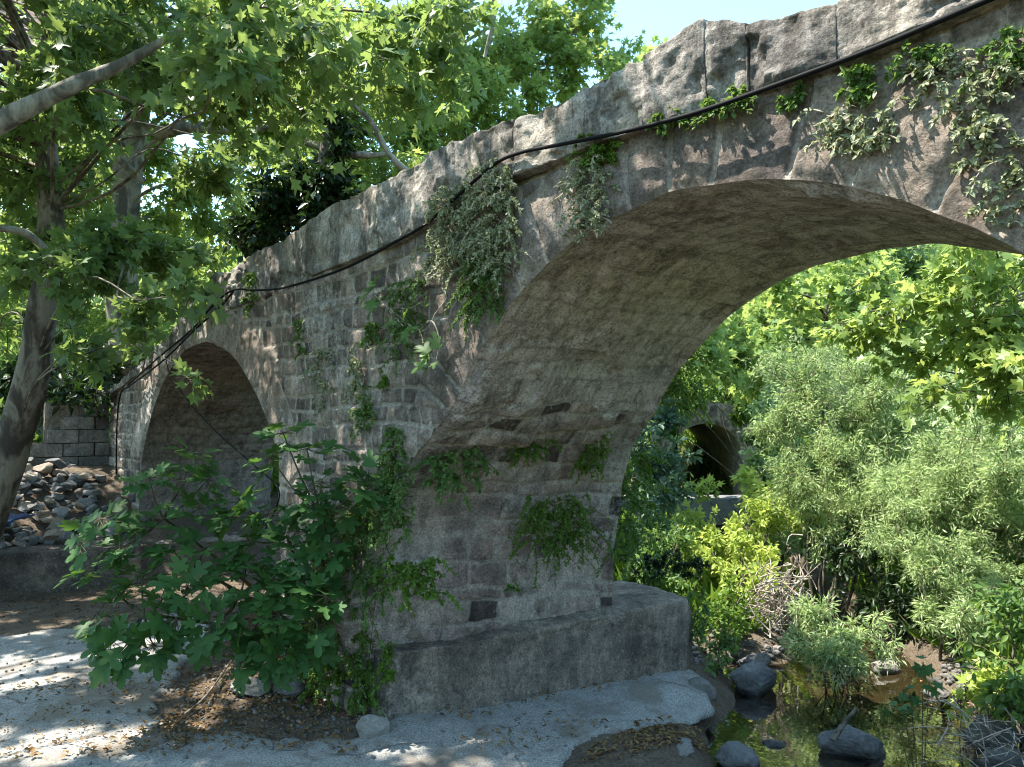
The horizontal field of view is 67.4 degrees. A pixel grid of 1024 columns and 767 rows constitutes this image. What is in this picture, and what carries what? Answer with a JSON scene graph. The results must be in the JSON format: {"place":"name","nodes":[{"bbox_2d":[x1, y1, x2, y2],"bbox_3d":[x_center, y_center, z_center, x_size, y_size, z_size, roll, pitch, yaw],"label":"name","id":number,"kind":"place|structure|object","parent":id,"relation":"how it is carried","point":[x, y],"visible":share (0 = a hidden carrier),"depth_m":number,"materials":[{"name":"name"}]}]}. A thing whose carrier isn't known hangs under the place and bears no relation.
{"place":"outdoors","nodes":[
{"label":"outdoors","id":0,"kind":"place"},
{"bbox_2d":[0,613,714,766],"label":"pavement","id":1,"kind":"structure","parent":0,"point":[622,705],"depth_m":4.83,"materials":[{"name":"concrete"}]},
{"bbox_2d":[356,714,389,738],"bbox_3d":[-0.857,2.117,4.705,0.192,0.184,0.186,2,-3,-39],"label":"rock","id":2,"kind":"object","parent":1,"relation":"on","point":[370,726],"visible":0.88,"depth_m":4.65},
{"bbox_2d":[0,0,838,247],"label":"sky","id":3,"kind":"structure","parent":0,"point":[664,18],"materials":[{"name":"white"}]},
{"bbox_2d":[0,322,1023,766],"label":"ground","id":4,"kind":"structure","parent":0,"point":[778,712],"depth_m":6.25,"materials":[{"name":"soil"}]},
{"bbox_2d":[0,309,91,417],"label":"bush","id":5,"kind":"object","parent":4,"relation":"on","point":[57,339],"visible":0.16,"depth_m":12.19,"materials":[{"name":"green plant"}]},
{"bbox_2d":[0,7,102,436],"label":"plane tree","id":6,"kind":"object","parent":4,"relation":"on","point":[26,293],"visible":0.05,"depth_m":13.79,"materials":[{"name":"green plant"}]},
{"bbox_2d":[0,207,104,391],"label":"leafy tree","id":7,"kind":"object","parent":4,"relation":"on","point":[3,310],"visible":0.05,"depth_m":14.83,"materials":[{"name":"green plant"}]},
{"bbox_2d":[0,343,132,432],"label":"bush","id":8,"kind":"object","parent":4,"relation":"on","point":[69,392],"visible":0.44,"depth_m":11.33,"materials":[{"name":"green plant"}]},
{"bbox_2d":[29,390,109,465],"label":"block wall","id":9,"kind":"structure","parent":4,"relation":"on","point":[76,438],"depth_m":11.23,"materials":[{"name":"concrete"}]},
{"bbox_2d":[0,538,140,592],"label":"concrete step","id":10,"kind":"object","parent":4,"relation":"on","point":[43,568],"visible":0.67,"depth_m":8.56,"materials":[{"name":"concrete"}]},
{"bbox_2d":[78,297,177,443],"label":"bush","id":11,"kind":"object","parent":4,"relation":"on","point":[131,352],"visible":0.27,"depth_m":11.85,"materials":[{"name":"green plant"}]},
{"bbox_2d":[78,187,211,348],"bbox_3d":[-7.418,-1.476,15.553,2.847,5.928,3.900,2,-3,-39],"label":"leafy tree","id":12,"kind":"object","parent":4,"relation":"on","point":[195,273],"visible":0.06,"depth_m":15.42,"materials":[{"name":"green plant"}]},
{"bbox_2d":[0,0,393,387],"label":"plane tree","id":13,"kind":"object","parent":4,"relation":"on","point":[204,217],"visible":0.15,"depth_m":12.14,"materials":[{"name":"green plant"}]},
{"bbox_2d":[141,532,257,548],"bbox_3d":[-4.086,2.211,9.908,1.548,0.468,0.456,2,-3,-39],"label":"concrete step","id":14,"kind":"object","parent":4,"relation":"on","point":[226,537],"visible":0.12,"depth_m":9.94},
{"bbox_2d":[53,420,402,695],"bbox_3d":[-1.772,1.218,5.077,2.114,1.960,1.953,2,-3,-39],"label":"fig shrub","id":15,"kind":"object","parent":4,"relation":"on","point":[318,545],"visible":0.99,"depth_m":4.75,"materials":[{"name":"green plant"}]},
{"bbox_2d":[230,676,265,696],"bbox_3d":[-1.850,2.153,5.440,0.300,0.153,0.189,0,-2,0],"label":"rock","id":16,"kind":"object","parent":4,"relation":"on","point":[255,688],"visible":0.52,"depth_m":5.38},
{"bbox_2d":[0,0,508,542],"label":"plane tree","id":17,"kind":"object","parent":4,"relation":"on","point":[58,100],"visible":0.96,"depth_m":6.73,"materials":[{"name":"green plant"}]},
{"bbox_2d":[191,95,386,282],"bbox_3d":[-5.227,-2.650,16.237,4.557,8.310,3.846,-1,-3,30],"label":"leafy tree","id":18,"kind":"object","parent":4,"relation":"on","point":[207,239],"visible":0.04,"depth_m":15.13,"materials":[{"name":"green plant"}]},
{"bbox_2d":[272,677,306,695],"bbox_3d":[-1.577,2.160,5.455,0.253,0.138,0.174,0,-2,5],"label":"rock","id":19,"kind":"object","parent":4,"relation":"on","point":[298,688],"visible":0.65,"depth_m":5.40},
{"bbox_2d":[213,101,368,262],"bbox_3d":[-2.752,-0.451,9.493,2.218,6.032,1.307,-1,-3,25],"label":"ivy clad tree","id":20,"kind":"object","parent":4,"relation":"on","point":[256,230],"visible":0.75,"depth_m":9.33,"materials":[{"name":"green plant"}]},
{"bbox_2d":[212,0,645,241],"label":"plane tree","id":21,"kind":"object","parent":4,"relation":"on","point":[567,53],"visible":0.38,"depth_m":10.79,"materials":[{"name":"green plant"}]},
{"bbox_2d":[0,610,1015,766],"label":"gravel","id":22,"kind":"structure","parent":4,"relation":"on","point":[824,719],"depth_m":5.64,"materials":[{"name":"gravel"}]},
{"bbox_2d":[0,540,979,761],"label":"leaf litter","id":23,"kind":"object","parent":22,"relation":"on","point":[661,731],"visible":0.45,"depth_m":4.83,"materials":[{"name":"plant"}]},
{"bbox_2d":[705,574,753,661],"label":"weed clump","id":24,"kind":"object","parent":22,"relation":"on","point":[720,616],"visible":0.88,"depth_m":6.74,"materials":[{"name":"green plant"}]},
{"bbox_2d":[0,232,1023,451],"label":"woodland","id":25,"kind":"object","parent":4,"relation":"on","point":[809,285],"visible":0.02,"depth_m":20.47,"materials":[{"name":"green plant"}]},
{"bbox_2d":[107,0,1023,719],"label":"stone bridge","id":26,"kind":"structure","parent":4,"relation":"on","point":[717,222],"depth_m":4.74,"materials":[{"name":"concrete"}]},
{"bbox_2d":[115,291,233,474],"bbox_3d":[-4.005,0.199,8.803,0.043,1.955,4.618,2,-3,-39],"label":"cable","id":27,"kind":"object","parent":26,"relation":"attached to","point":[200,324],"visible":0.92,"depth_m":9.49,"materials":[{"name":"black plastic"}]},
{"bbox_2d":[165,356,279,534],"bbox_3d":[-2.872,0.400,7.174,0.155,1.567,3.908,2,-3,-35],"label":"cable","id":28,"kind":"object","parent":26,"relation":"hanging from","point":[262,472],"visible":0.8,"depth_m":6.47,"materials":[{"name":"black plastic"}]},
{"bbox_2d":[239,272,259,318],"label":"wall plant","id":29,"kind":"object","parent":26,"relation":"attached to","point":[250,279],"depth_m":6.85,"materials":[{"name":"green plant"}]},
{"bbox_2d":[288,319,305,360],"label":"wall plant","id":30,"kind":"object","parent":26,"relation":"attached to","point":[296,324],"depth_m":6.04,"materials":[{"name":"green plant"}]},
{"bbox_2d":[299,347,336,431],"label":"wall plant","id":31,"kind":"object","parent":26,"relation":"attached to","point":[320,353],"depth_m":5.67,"materials":[{"name":"green plant"}]},
{"bbox_2d":[290,616,366,713],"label":"wall plant","id":32,"kind":"object","parent":26,"relation":"attached to","point":[311,685],"depth_m":5.21,"materials":[{"name":"green plant"}]},
{"bbox_2d":[298,557,384,710],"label":"wall plant","id":33,"kind":"object","parent":26,"relation":"attached to","point":[353,612],"depth_m":5.01,"materials":[{"name":"green plant"}]},
{"bbox_2d":[342,341,363,402],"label":"wall plant","id":34,"kind":"object","parent":26,"relation":"attached to","point":[353,366],"depth_m":5.25,"materials":[{"name":"green plant"}]},
{"bbox_2d":[323,627,389,720],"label":"wall plant","id":35,"kind":"object","parent":26,"relation":"attached to","point":[372,699],"depth_m":4.99,"materials":[{"name":"green plant"}]},
{"bbox_2d":[322,504,394,630],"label":"wall plant","id":36,"kind":"object","parent":26,"relation":"attached to","point":[354,582],"depth_m":4.92,"materials":[{"name":"green plant"}]},
{"bbox_2d":[347,383,375,443],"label":"wall plant","id":37,"kind":"object","parent":26,"relation":"attached to","point":[363,411],"depth_m":5.14,"materials":[{"name":"green plant"}]},
{"bbox_2d":[359,321,381,350],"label":"wall plant","id":38,"kind":"object","parent":26,"relation":"attached to","point":[369,327],"depth_m":5.11,"materials":[{"name":"green plant"}]},
{"bbox_2d":[376,641,396,684],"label":"wall plant","id":39,"kind":"object","parent":26,"relation":"attached to","point":[387,653],"depth_m":4.87,"materials":[{"name":"green plant"}]},
{"bbox_2d":[362,459,416,552],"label":"wall plant","id":40,"kind":"object","parent":26,"relation":"attached to","point":[385,514],"depth_m":4.71,"materials":[{"name":"green plant"}]},
{"bbox_2d":[376,426,408,472],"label":"wall plant","id":41,"kind":"object","parent":26,"relation":"attached to","point":[386,456],"depth_m":4.80,"materials":[{"name":"green plant"}]},
{"bbox_2d":[367,271,428,377],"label":"wall plant","id":42,"kind":"object","parent":26,"relation":"attached to","point":[401,283],"depth_m":4.69,"materials":[{"name":"green plant"}]},
{"bbox_2d":[358,274,447,373],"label":"fig seedling","id":43,"kind":"object","parent":26,"relation":"attached to","point":[425,350],"visible":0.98,"depth_m":4.49,"materials":[{"name":"green plant"}]},
{"bbox_2d":[365,553,461,617],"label":"wall plant","id":44,"kind":"object","parent":26,"relation":"attached to","point":[416,578],"depth_m":4.75,"materials":[{"name":"green plant"}]},
{"bbox_2d":[409,174,499,296],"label":"wall plant","id":45,"kind":"object","parent":26,"relation":"attached to","point":[448,243],"depth_m":4.33,"materials":[{"name":"green plant"}]},
{"bbox_2d":[414,446,498,510],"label":"wall plant","id":46,"kind":"object","parent":26,"relation":"attached to","point":[444,478],"depth_m":4.78,"materials":[{"name":"green plant"}]},
{"bbox_2d":[444,250,508,341],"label":"wall plant","id":47,"kind":"object","parent":26,"relation":"attached to","point":[490,306],"depth_m":4.11,"materials":[{"name":"green plant"}]},
{"bbox_2d":[442,157,534,298],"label":"wall plant","id":48,"kind":"object","parent":26,"relation":"attached to","point":[497,234],"depth_m":4.01,"materials":[{"name":"green plant"}]},
{"bbox_2d":[504,439,562,467],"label":"wall plant","id":49,"kind":"object","parent":26,"relation":"attached to","point":[537,452],"depth_m":5.08,"materials":[{"name":"green plant"}]},
{"bbox_2d":[127,0,994,385],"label":"cable","id":50,"kind":"object","parent":26,"relation":"attached to","point":[831,64],"visible":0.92,"depth_m":3.00,"materials":[{"name":"black plastic"}]},
{"bbox_2d":[507,493,617,588],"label":"wall plant","id":51,"kind":"object","parent":26,"relation":"attached to","point":[564,519],"depth_m":5.15,"materials":[{"name":"green plant"}]},
{"bbox_2d":[544,154,620,242],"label":"wall plant","id":52,"kind":"object","parent":26,"relation":"attached to","point":[590,211],"depth_m":3.50,"materials":[{"name":"green plant"}]},
{"bbox_2d":[570,431,612,483],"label":"wall plant","id":53,"kind":"object","parent":26,"relation":"attached to","point":[594,451],"depth_m":5.39,"materials":[{"name":"green plant"}]},
{"bbox_2d":[566,133,623,177],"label":"wall plant","id":54,"kind":"object","parent":26,"relation":"attached to","point":[610,155],"depth_m":3.47,"materials":[{"name":"green plant"}]},
{"bbox_2d":[595,464,670,577],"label":"wall plant","id":55,"kind":"object","parent":26,"relation":"attached to","point":[630,494],"depth_m":5.87,"materials":[{"name":"green plant"}]},
{"bbox_2d":[623,440,672,527],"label":"wall plant","id":56,"kind":"object","parent":26,"relation":"attached to","point":[642,459],"depth_m":6.24,"materials":[{"name":"green plant"}]},
{"bbox_2d":[619,550,711,582],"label":"wall plant","id":57,"kind":"object","parent":26,"relation":"attached to","point":[661,565],"depth_m":6.12,"materials":[{"name":"green plant"}]},
{"bbox_2d":[645,107,688,137],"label":"wall plant","id":58,"kind":"object","parent":26,"relation":"attached to","point":[663,129],"depth_m":3.17,"materials":[{"name":"green plant"}]},
{"bbox_2d":[656,361,694,420],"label":"wall plant","id":59,"kind":"object","parent":26,"relation":"attached to","point":[673,386],"depth_m":5.88,"materials":[{"name":"green plant"}]},
{"bbox_2d":[661,351,732,426],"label":"wall plant","id":60,"kind":"object","parent":26,"relation":"attached to","point":[696,393],"depth_m":6.17,"materials":[{"name":"green plant"}]},
{"bbox_2d":[685,586,713,646],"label":"wall plant","id":61,"kind":"object","parent":26,"relation":"attached to","point":[699,629],"depth_m":6.00,"materials":[{"name":"green plant"}]},
{"bbox_2d":[686,83,758,130],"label":"wall plant","id":62,"kind":"object","parent":26,"relation":"attached to","point":[740,105],"depth_m":2.93,"materials":[{"name":"green plant"}]},
{"bbox_2d":[775,79,807,116],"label":"wall plant","id":63,"kind":"object","parent":26,"relation":"attached to","point":[790,103],"depth_m":2.73,"materials":[{"name":"green plant"}]},
{"bbox_2d":[792,85,901,157],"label":"wall plant","id":64,"kind":"object","parent":26,"relation":"attached to","point":[829,143],"depth_m":2.59,"materials":[{"name":"green plant"}]},
{"bbox_2d":[833,61,881,108],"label":"wall plant","id":65,"kind":"object","parent":26,"relation":"attached to","point":[858,87],"depth_m":2.52,"materials":[{"name":"green plant"}]},
{"bbox_2d":[833,108,897,159],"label":"wall plant","id":66,"kind":"object","parent":26,"relation":"attached to","point":[865,137],"depth_m":2.51,"materials":[{"name":"green plant"}]},
{"bbox_2d":[883,38,956,84],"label":"wall plant","id":67,"kind":"object","parent":26,"relation":"attached to","point":[934,55],"depth_m":2.39,"materials":[{"name":"green plant"}]},
{"bbox_2d":[884,46,1005,118],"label":"wall plant","id":68,"kind":"object","parent":26,"relation":"attached to","point":[953,71],"depth_m":2.31,"materials":[{"name":"green plant"}]},
{"bbox_2d":[928,56,1023,184],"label":"wall plant","id":69,"kind":"object","parent":26,"relation":"attached to","point":[985,119],"depth_m":2.23,"materials":[{"name":"green plant"}]},
{"bbox_2d":[957,24,1023,93],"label":"wall plant","id":70,"kind":"object","parent":26,"relation":"attached to","point":[1011,51],"depth_m":2.19,"materials":[{"name":"green plant"}]},
{"bbox_2d":[963,162,1023,227],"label":"wall plant","id":71,"kind":"object","parent":26,"relation":"attached to","point":[1007,176],"depth_m":2.20,"materials":[{"name":"green plant"}]},
{"bbox_2d":[600,33,679,487],"bbox_3d":[3.345,-2.719,19.122,2.159,12.069,1.858,-1,-3,17],"label":"tree","id":72,"kind":"object","parent":4,"relation":"on","point":[646,49],"visible":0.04,"depth_m":19.19,"materials":[{"name":"green plant"}]},
{"bbox_2d":[270,360,1023,678],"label":"grass","id":73,"kind":"structure","parent":4,"relation":"on","point":[618,567],"depth_m":8.12,"materials":[{"name":"green plant"}]},
{"bbox_2d":[620,513,700,594],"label":"leafy bush","id":74,"kind":"object","parent":4,"relation":"on","point":[677,538],"visible":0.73,"depth_m":7.99,"materials":[{"name":"green plant"}]},
{"bbox_2d":[626,395,702,558],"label":"leafy bush","id":75,"kind":"object","parent":4,"relation":"on","point":[666,476],"visible":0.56,"depth_m":9.13,"materials":[{"name":"green plant"}]},
{"bbox_2d":[621,495,754,524],"bbox_3d":[2.664,1.960,11.924,2.212,0.441,0.526,0,-2,0],"label":"concrete weir","id":76,"kind":"object","parent":4,"relation":"on","point":[725,504],"visible":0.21,"depth_m":11.68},
{"bbox_2d":[648,402,762,494],"bbox_3d":[4.048,1.864,17.837,2.300,2.800,3.800,0,-2,0],"label":"footbridge","id":77,"kind":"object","parent":4,"relation":"on","point":[702,432],"visible":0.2,"depth_m":16.37,"materials":[{"name":"stone"}]},
{"bbox_2d":[644,367,783,489],"bbox_3d":[3.877,1.065,14.830,3.052,3.003,1.524,0,-2,10],"label":"leafy bush","id":78,"kind":"object","parent":4,"relation":"on","point":[739,417],"visible":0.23,"depth_m":14.63,"materials":[{"name":"green plant"}]},
{"bbox_2d":[630,312,807,491],"bbox_3d":[3.199,0.133,12.502,4.653,4.240,2.033,2,-3,-43],"label":"leafy tree","id":79,"kind":"object","parent":4,"relation":"on","point":[723,346],"visible":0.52,"depth_m":12.63,"materials":[{"name":"green plant"}]},
{"bbox_2d":[696,620,742,680],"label":"weed clump","id":80,"kind":"object","parent":4,"relation":"on","point":[726,642],"visible":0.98,"depth_m":6.28,"materials":[{"name":"green plant"}]},
{"bbox_2d":[666,464,817,581],"bbox_3d":[2.845,1.897,9.565,1.823,1.792,0.915,-1,-3,16],"label":"young plant","id":81,"kind":"object","parent":4,"relation":"on","point":[748,478],"visible":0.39,"depth_m":9.58,"materials":[{"name":"green plant"}]},
{"bbox_2d":[669,478,834,604],"bbox_3d":[2.643,1.742,8.588,2.084,1.276,1.887,2,-3,-39],"label":"young plant","id":82,"kind":"object","parent":4,"relation":"on","point":[736,538],"visible":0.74,"depth_m":8.51,"materials":[{"name":"green plant"}]},
{"bbox_2d":[729,661,776,700],"bbox_3d":[1.859,2.299,5.925,0.332,0.298,0.260,-1,-3,26],"label":"rock","id":83,"kind":"object","parent":4,"relation":"on","point":[754,681],"visible":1,"depth_m":5.86,"materials":[{"name":"stone"}]},
{"bbox_2d":[736,653,770,666],"bbox_3d":[2.048,2.361,6.484,0.284,0.174,0.214,0,-2,-2],"label":"rock","id":84,"kind":"object","parent":4,"relation":"on","point":[765,658],"visible":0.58,"depth_m":6.45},
{"bbox_2d":[736,534,824,652],"bbox_3d":[2.394,1.938,6.820,0.762,1.201,0.789,-1,-3,19],"label":"driftwood heap","id":85,"kind":"object","parent":4,"relation":"on","point":[780,600],"visible":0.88,"depth_m":6.77,"materials":[{"name":"grey wood"}]},
{"bbox_2d":[738,368,852,582],"bbox_3d":[3.775,1.281,10.234,1.625,3.080,3.016,-1,-3,27],"label":"leafy bush","id":86,"kind":"object","parent":4,"relation":"on","point":[755,459],"visible":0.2,"depth_m":10.27,"materials":[{"name":"green plant"}]},
{"bbox_2d":[742,248,930,436],"bbox_3d":[6.871,-1.045,16.165,4.956,5.562,2.663,1,-3,-18],"label":"leafy tree","id":87,"kind":"object","parent":4,"relation":"on","point":[778,304],"visible":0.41,"depth_m":15.77,"materials":[{"name":"green plant"}]},
{"bbox_2d":[778,591,906,710],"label":"silvery bush","id":88,"kind":"object","parent":4,"relation":"on","point":[827,652],"visible":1,"depth_m":5.98,"materials":[{"name":"green plant"}]},
{"bbox_2d":[738,327,958,618],"bbox_3d":[3.732,1.032,8.483,2.312,3.413,2.356,2,-3,-39],"label":"willow shrub","id":89,"kind":"object","parent":4,"relation":"on","point":[833,456],"visible":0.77,"depth_m":8.25,"materials":[{"name":"green plant"}]},
{"bbox_2d":[741,244,1023,379],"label":"leafy tree","id":90,"kind":"object","parent":4,"relation":"on","point":[912,261],"visible":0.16,"depth_m":19.12,"materials":[{"name":"green plant"}]},
{"bbox_2d":[871,658,901,675],"bbox_3d":[3.109,2.353,6.373,0.247,0.127,0.175,0,-2,-10],"label":"rock","id":91,"kind":"object","parent":4,"relation":"on","point":[894,670],"visible":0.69,"depth_m":6.31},
{"bbox_2d":[820,511,969,648],"bbox_3d":[3.519,1.868,7.200,0.851,1.270,1.518,1,-3,-17],"label":"leafy bush","id":92,"kind":"object","parent":4,"relation":"on","point":[886,595],"visible":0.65,"depth_m":7.36,"materials":[{"name":"green plant"}]},
{"bbox_2d":[880,655,945,766],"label":"plane sprig","id":93,"kind":"object","parent":4,"relation":"on","point":[925,670],"visible":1,"depth_m":4.49,"materials":[{"name":"green plant"}]},
{"bbox_2d":[808,244,1023,446],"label":"plane tree","id":94,"kind":"object","parent":4,"relation":"on","point":[995,354],"visible":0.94,"depth_m":5.58,"materials":[{"name":"green plant"}]},
{"bbox_2d":[819,278,1023,447],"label":"leafy tree","id":95,"kind":"object","parent":4,"relation":"on","point":[968,313],"visible":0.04,"depth_m":14.00,"materials":[{"name":"green plant"}]},
{"bbox_2d":[844,467,1020,661],"bbox_3d":[3.534,1.531,6.673,1.073,1.547,2.112,0,-2,5],"label":"willow shrub","id":96,"kind":"object","parent":4,"relation":"on","point":[922,565],"visible":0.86,"depth_m":6.40,"materials":[{"name":"green plant"}]},
{"bbox_2d":[842,346,1023,487],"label":"leafy bush","id":97,"kind":"object","parent":4,"relation":"on","point":[929,421],"visible":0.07,"depth_m":10.06,"materials":[{"name":"green plant"}]},
{"bbox_2d":[861,381,1023,609],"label":"willow shrub","id":98,"kind":"object","parent":4,"relation":"on","point":[986,463],"visible":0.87,"depth_m":6.84,"materials":[{"name":"green plant"}]},
{"bbox_2d":[942,648,1023,766],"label":"young plant","id":99,"kind":"object","parent":4,"relation":"on","point":[971,692],"visible":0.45,"depth_m":4.99,"materials":[{"name":"green plant"}]},
{"bbox_2d":[943,579,1023,752],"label":"leafy bush","id":100,"kind":"object","parent":4,"relation":"on","point":[1010,698],"visible":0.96,"depth_m":5.01,"materials":[{"name":"green plant"}]},
{"bbox_2d":[714,525,910,666],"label":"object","id":101,"kind":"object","parent":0,"point":[806,582],"depth_m":8.37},
{"bbox_2d":[676,737,694,755],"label":"rock","id":102,"kind":"object","parent":101,"relation":"in","point":[685,747],"visible":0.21,"depth_m":4.57,"materials":[{"name":"stone"}]},
{"bbox_2d":[688,676,716,699],"bbox_3d":[1.376,2.259,5.597,0.229,0.233,0.173,-1,-3,12],"label":"rock","id":103,"kind":"object","parent":101,"relation":"in","point":[702,684],"visible":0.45,"depth_m":5.54,"materials":[{"name":"stone"}]},
{"bbox_2d":[715,741,760,766],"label":"rock","id":104,"kind":"object","parent":101,"relation":"in","point":[733,754],"visible":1,"depth_m":4.61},
{"bbox_2d":[817,724,885,766],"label":"rock","id":105,"kind":"object","parent":101,"relation":"in","point":[853,745],"visible":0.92,"depth_m":4.77,"materials":[{"name":"stone"}]},
{"bbox_2d":[961,713,1019,751],"bbox_3d":[3.087,2.246,4.921,0.316,0.246,0.220,1,-3,-15],"label":"rock","id":106,"kind":"object","parent":101,"relation":"on","point":[1007,736],"visible":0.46,"depth_m":4.86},
{"bbox_2d":[980,745,1023,766],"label":"rock","id":107,"kind":"object","parent":101,"relation":"on","point":[994,761],"visible":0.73,"depth_m":4.50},
{"bbox_2d":[908,696,1023,766],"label":"dead twigs","id":108,"kind":"object","parent":107,"relation":"on","point":[992,735],"visible":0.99,"depth_m":4.35,"materials":[{"name":"grey wood"}]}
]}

